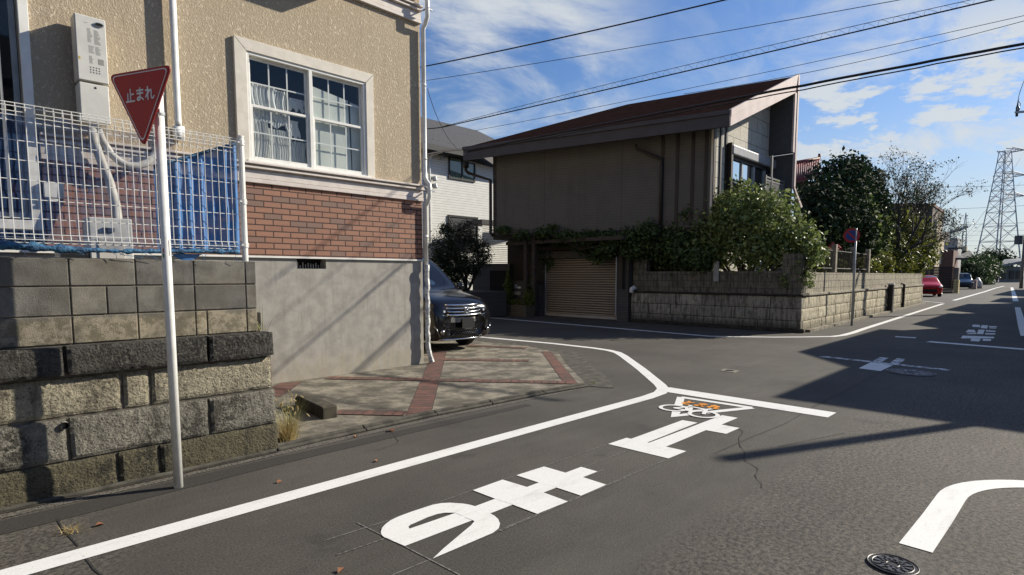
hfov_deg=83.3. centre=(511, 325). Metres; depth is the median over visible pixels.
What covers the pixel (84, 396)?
boundary wall
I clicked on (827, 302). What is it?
stone wall
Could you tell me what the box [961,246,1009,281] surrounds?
street tree
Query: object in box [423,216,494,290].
evergreen shrub
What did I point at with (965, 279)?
parked car
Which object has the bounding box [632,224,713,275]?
mixed shrub
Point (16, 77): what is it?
sliding window
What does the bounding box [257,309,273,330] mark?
weed
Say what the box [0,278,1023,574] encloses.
road
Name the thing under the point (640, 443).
road lettering
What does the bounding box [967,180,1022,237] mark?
power line
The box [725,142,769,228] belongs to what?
gable window
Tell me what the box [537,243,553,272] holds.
climbing vine
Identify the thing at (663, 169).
dark house
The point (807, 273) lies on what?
trailing shrub
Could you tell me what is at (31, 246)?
bird net
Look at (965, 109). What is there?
sky
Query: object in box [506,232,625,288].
pergola
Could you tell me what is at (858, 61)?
overhead wire
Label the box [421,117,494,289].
white house
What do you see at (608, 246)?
climbing vine
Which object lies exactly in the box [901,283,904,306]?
wall pipe
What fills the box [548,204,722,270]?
climbing vine
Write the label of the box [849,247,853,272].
fence post
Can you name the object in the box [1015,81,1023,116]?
drop wire
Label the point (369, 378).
brick paving
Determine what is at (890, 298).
gate post
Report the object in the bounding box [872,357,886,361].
worn cross mark
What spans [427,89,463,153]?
overhead wire
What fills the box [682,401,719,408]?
road lettering
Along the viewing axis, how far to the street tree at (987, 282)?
89.63 m
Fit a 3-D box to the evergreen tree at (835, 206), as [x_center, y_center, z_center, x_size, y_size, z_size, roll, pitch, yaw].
[16.002,-4.553,26.888,3.985,7.701,13.796,5,7,44]
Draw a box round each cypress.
[503,269,514,303]
[522,277,535,305]
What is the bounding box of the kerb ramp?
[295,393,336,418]
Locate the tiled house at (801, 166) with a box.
[793,153,827,272]
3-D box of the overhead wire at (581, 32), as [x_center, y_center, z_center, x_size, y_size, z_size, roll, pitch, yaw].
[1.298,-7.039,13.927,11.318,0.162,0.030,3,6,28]
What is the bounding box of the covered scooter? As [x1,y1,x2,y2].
[975,277,981,288]
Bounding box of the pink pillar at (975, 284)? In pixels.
[971,280,976,288]
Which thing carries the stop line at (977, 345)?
on the road
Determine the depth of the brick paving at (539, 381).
8.29 m
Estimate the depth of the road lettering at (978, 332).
15.24 m
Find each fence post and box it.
[830,244,837,272]
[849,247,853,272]
[864,249,870,272]
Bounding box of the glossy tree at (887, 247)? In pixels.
[855,181,900,268]
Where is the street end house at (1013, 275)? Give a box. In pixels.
[999,258,1021,281]
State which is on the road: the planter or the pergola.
the planter
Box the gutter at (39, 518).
[0,404,529,534]
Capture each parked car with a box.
[922,275,942,296]
[952,273,973,288]
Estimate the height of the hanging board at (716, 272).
0.590 m
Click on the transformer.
(1018, 239)
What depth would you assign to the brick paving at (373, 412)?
6.43 m
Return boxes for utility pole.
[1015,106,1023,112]
[1019,236,1023,288]
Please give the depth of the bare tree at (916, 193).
30.36 m
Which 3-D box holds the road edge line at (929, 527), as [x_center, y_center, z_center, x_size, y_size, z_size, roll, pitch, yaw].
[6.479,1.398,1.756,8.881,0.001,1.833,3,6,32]
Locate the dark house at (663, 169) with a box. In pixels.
[462,74,802,310]
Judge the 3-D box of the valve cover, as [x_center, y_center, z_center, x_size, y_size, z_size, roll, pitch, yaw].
[3.523,0.734,9.339,0.290,0.008,0.281,5,7,44]
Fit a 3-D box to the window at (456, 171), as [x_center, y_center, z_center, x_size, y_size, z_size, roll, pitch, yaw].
[-2.261,-7.062,26.060,0.060,1.002,1.575,5,7,44]
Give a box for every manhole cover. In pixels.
[867,553,919,574]
[886,368,936,375]
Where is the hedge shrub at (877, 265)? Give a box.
[813,248,897,272]
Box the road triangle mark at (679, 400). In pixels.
[671,396,754,416]
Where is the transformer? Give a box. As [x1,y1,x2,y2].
[1014,235,1022,244]
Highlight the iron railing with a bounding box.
[819,249,867,272]
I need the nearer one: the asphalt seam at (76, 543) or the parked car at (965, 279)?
the asphalt seam at (76, 543)
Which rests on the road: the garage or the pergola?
the garage
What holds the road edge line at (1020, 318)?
on the road
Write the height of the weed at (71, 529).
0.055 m
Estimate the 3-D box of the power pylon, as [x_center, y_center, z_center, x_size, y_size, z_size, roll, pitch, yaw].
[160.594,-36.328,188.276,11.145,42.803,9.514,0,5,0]
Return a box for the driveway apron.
[474,339,612,387]
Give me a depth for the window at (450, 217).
26.16 m
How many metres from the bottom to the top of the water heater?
2.423 m
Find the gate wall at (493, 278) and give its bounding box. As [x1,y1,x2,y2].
[473,263,513,296]
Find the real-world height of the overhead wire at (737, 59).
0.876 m
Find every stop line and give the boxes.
[658,387,835,416]
[928,341,1023,349]
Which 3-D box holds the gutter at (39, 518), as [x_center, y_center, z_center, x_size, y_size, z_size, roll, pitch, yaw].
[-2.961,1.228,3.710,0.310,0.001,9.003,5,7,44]
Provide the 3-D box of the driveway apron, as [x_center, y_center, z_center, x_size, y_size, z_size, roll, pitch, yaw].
[-0.699,0.438,12.742,2.223,0.007,10.453,-3,6,-32]
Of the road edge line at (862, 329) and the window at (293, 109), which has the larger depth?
the road edge line at (862, 329)
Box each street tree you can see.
[960,260,988,281]
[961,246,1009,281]
[979,247,1019,281]
[982,277,994,284]
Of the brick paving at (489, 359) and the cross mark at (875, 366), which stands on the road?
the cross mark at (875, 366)
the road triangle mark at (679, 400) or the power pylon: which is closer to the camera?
the road triangle mark at (679, 400)
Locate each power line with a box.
[964,153,1023,238]
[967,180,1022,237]
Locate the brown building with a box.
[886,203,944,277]
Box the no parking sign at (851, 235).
[843,228,859,325]
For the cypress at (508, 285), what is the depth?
22.18 m
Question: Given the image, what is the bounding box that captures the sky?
[419,0,1023,272]
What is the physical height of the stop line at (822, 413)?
0.001 m
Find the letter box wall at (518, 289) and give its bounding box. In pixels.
[513,281,538,315]
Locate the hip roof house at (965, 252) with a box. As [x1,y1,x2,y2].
[961,246,975,261]
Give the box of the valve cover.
[720,368,738,372]
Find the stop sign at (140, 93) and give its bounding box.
[111,65,182,488]
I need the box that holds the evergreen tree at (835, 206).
[791,146,900,272]
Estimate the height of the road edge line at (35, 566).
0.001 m
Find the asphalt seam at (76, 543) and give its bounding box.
[55,327,882,574]
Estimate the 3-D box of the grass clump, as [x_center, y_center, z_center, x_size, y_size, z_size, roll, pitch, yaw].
[-2.096,0.864,5.380,0.490,0.441,0.537,-1,5,-12]
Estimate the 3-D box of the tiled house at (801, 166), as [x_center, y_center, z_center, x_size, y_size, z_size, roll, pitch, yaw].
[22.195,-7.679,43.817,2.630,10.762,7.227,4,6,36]
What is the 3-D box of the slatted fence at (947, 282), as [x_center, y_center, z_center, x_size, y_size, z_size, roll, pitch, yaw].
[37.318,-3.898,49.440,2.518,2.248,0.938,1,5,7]
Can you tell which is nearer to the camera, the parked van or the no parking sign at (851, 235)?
the parked van
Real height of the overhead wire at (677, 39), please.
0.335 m
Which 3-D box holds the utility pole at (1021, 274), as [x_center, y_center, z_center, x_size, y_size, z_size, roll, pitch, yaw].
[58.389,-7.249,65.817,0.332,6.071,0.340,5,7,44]
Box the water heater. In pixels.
[70,13,155,218]
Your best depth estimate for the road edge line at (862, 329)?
16.99 m
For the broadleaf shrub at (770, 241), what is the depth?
16.36 m
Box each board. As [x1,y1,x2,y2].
[0,256,174,259]
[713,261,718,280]
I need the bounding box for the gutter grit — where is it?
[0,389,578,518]
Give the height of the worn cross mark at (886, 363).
0.001 m
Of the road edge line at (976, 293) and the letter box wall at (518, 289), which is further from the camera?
the road edge line at (976, 293)
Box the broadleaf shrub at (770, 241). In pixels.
[658,174,829,276]
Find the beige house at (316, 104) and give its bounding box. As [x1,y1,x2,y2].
[0,0,434,383]
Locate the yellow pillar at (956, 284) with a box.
[953,280,959,292]
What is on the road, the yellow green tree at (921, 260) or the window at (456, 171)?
the yellow green tree at (921, 260)
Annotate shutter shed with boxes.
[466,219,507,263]
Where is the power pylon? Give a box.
[976,146,1023,279]
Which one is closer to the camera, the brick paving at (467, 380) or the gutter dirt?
the gutter dirt
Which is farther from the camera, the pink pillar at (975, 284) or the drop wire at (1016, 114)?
the pink pillar at (975, 284)
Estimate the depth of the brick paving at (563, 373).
9.57 m
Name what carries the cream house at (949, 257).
on the road
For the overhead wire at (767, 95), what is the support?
attached to the overhead wire at (847, 76)
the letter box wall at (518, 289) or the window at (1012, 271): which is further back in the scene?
the window at (1012, 271)
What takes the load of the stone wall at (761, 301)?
on the road
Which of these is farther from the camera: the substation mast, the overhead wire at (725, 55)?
the substation mast
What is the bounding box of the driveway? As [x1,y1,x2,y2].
[272,340,583,442]
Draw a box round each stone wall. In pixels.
[630,253,808,332]
[794,272,925,331]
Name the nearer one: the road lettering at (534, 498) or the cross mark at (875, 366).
the road lettering at (534, 498)
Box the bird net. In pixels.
[0,127,239,260]
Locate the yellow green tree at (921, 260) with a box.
[883,207,947,276]
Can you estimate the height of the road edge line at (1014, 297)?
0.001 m
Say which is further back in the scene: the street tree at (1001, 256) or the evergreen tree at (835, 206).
the street tree at (1001, 256)
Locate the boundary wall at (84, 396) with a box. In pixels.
[0,257,277,507]
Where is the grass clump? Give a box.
[275,390,312,441]
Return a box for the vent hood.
[629,286,637,292]
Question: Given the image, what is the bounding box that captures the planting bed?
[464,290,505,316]
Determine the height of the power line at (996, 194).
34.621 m
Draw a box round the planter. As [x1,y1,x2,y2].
[506,304,534,316]
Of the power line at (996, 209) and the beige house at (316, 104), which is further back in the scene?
the power line at (996, 209)
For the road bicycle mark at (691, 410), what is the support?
on the road
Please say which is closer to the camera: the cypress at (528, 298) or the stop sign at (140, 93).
the stop sign at (140, 93)
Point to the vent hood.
(632, 289)
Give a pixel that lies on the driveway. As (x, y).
(364, 394)
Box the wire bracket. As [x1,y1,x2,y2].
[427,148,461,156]
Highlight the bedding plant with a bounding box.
[507,298,521,304]
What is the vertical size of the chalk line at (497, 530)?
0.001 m
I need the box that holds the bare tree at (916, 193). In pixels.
[855,141,987,272]
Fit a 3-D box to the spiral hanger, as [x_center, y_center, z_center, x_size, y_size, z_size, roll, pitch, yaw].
[3.621,-5.708,13.010,12.677,0.913,0.057,3,6,28]
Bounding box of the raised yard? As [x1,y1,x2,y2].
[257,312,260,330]
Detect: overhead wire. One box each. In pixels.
[420,0,725,67]
[420,0,897,81]
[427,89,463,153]
[442,0,968,126]
[442,0,993,127]
[467,42,1023,151]
[468,47,1023,152]
[475,15,1023,130]
[685,21,1022,93]
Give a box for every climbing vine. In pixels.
[491,216,659,260]
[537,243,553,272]
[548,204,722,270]
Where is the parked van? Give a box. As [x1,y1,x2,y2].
[423,257,489,344]
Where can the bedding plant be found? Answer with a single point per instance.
(511, 302)
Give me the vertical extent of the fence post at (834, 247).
0.879 m
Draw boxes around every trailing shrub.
[779,271,790,288]
[789,239,829,290]
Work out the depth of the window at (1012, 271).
119.69 m
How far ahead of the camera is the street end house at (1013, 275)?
119.94 m
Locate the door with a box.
[490,271,508,290]
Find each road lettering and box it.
[381,467,605,557]
[609,415,737,457]
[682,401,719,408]
[961,325,996,340]
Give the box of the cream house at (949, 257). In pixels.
[937,237,957,285]
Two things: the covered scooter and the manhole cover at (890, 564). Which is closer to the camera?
the manhole cover at (890, 564)
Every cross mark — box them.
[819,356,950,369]
[860,362,891,370]
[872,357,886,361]
[888,358,904,363]
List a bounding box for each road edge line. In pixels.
[0,337,667,574]
[490,304,941,336]
[899,480,1023,552]
[955,286,1002,299]
[1010,287,1017,300]
[1015,307,1023,335]
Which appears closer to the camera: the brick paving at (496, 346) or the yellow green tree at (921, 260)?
the brick paving at (496, 346)
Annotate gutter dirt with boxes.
[0,451,278,513]
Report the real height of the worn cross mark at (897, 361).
0.001 m
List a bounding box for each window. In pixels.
[0,0,41,235]
[232,35,374,177]
[448,157,474,181]
[448,215,477,251]
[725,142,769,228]
[1010,270,1013,278]
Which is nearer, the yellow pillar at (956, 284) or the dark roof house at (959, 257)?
the yellow pillar at (956, 284)
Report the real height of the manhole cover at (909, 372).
0.017 m
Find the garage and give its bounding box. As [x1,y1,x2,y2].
[537,251,633,321]
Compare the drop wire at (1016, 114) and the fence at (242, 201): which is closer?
the fence at (242, 201)
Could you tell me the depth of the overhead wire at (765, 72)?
11.14 m
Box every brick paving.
[272,382,301,396]
[325,376,409,379]
[337,410,407,414]
[407,351,446,414]
[408,378,504,381]
[444,359,528,360]
[467,345,526,347]
[504,380,572,383]
[542,351,576,383]
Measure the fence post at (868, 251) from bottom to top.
0.879 m
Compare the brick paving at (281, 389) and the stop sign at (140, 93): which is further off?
the brick paving at (281, 389)
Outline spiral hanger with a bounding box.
[446,2,973,125]
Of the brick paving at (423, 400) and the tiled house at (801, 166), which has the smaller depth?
the brick paving at (423, 400)
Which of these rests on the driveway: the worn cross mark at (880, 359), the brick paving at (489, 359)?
the brick paving at (489, 359)
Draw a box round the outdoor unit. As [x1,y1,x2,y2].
[54,217,133,258]
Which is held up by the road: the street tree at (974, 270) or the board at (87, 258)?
the street tree at (974, 270)
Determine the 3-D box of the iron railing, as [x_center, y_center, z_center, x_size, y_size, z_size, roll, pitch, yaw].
[11.259,-2.126,19.309,0.030,0.730,6.900,5,7,42]
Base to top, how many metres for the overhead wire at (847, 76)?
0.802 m
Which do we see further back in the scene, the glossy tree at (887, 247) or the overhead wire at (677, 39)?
the glossy tree at (887, 247)
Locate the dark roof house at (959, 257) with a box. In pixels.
[942,232,964,267]
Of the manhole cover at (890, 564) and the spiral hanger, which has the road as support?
the manhole cover at (890, 564)
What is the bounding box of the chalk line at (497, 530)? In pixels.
[324,444,664,574]
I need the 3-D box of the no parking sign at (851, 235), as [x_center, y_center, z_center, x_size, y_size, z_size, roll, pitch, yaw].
[10.277,-1.465,17.547,0.439,2.960,0.108,2,5,17]
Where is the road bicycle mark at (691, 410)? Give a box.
[659,404,719,417]
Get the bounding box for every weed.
[55,520,91,536]
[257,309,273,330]
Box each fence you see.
[0,100,248,265]
[928,267,959,292]
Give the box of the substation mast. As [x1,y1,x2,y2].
[961,213,966,245]
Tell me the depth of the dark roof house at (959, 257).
82.01 m
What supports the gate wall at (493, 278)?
on the road
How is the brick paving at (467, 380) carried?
on the driveway
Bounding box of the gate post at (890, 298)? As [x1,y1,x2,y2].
[887,283,894,312]
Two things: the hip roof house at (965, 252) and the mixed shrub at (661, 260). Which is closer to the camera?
the mixed shrub at (661, 260)
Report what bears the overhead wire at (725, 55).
attached to the spiral hanger
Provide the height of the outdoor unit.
0.870 m

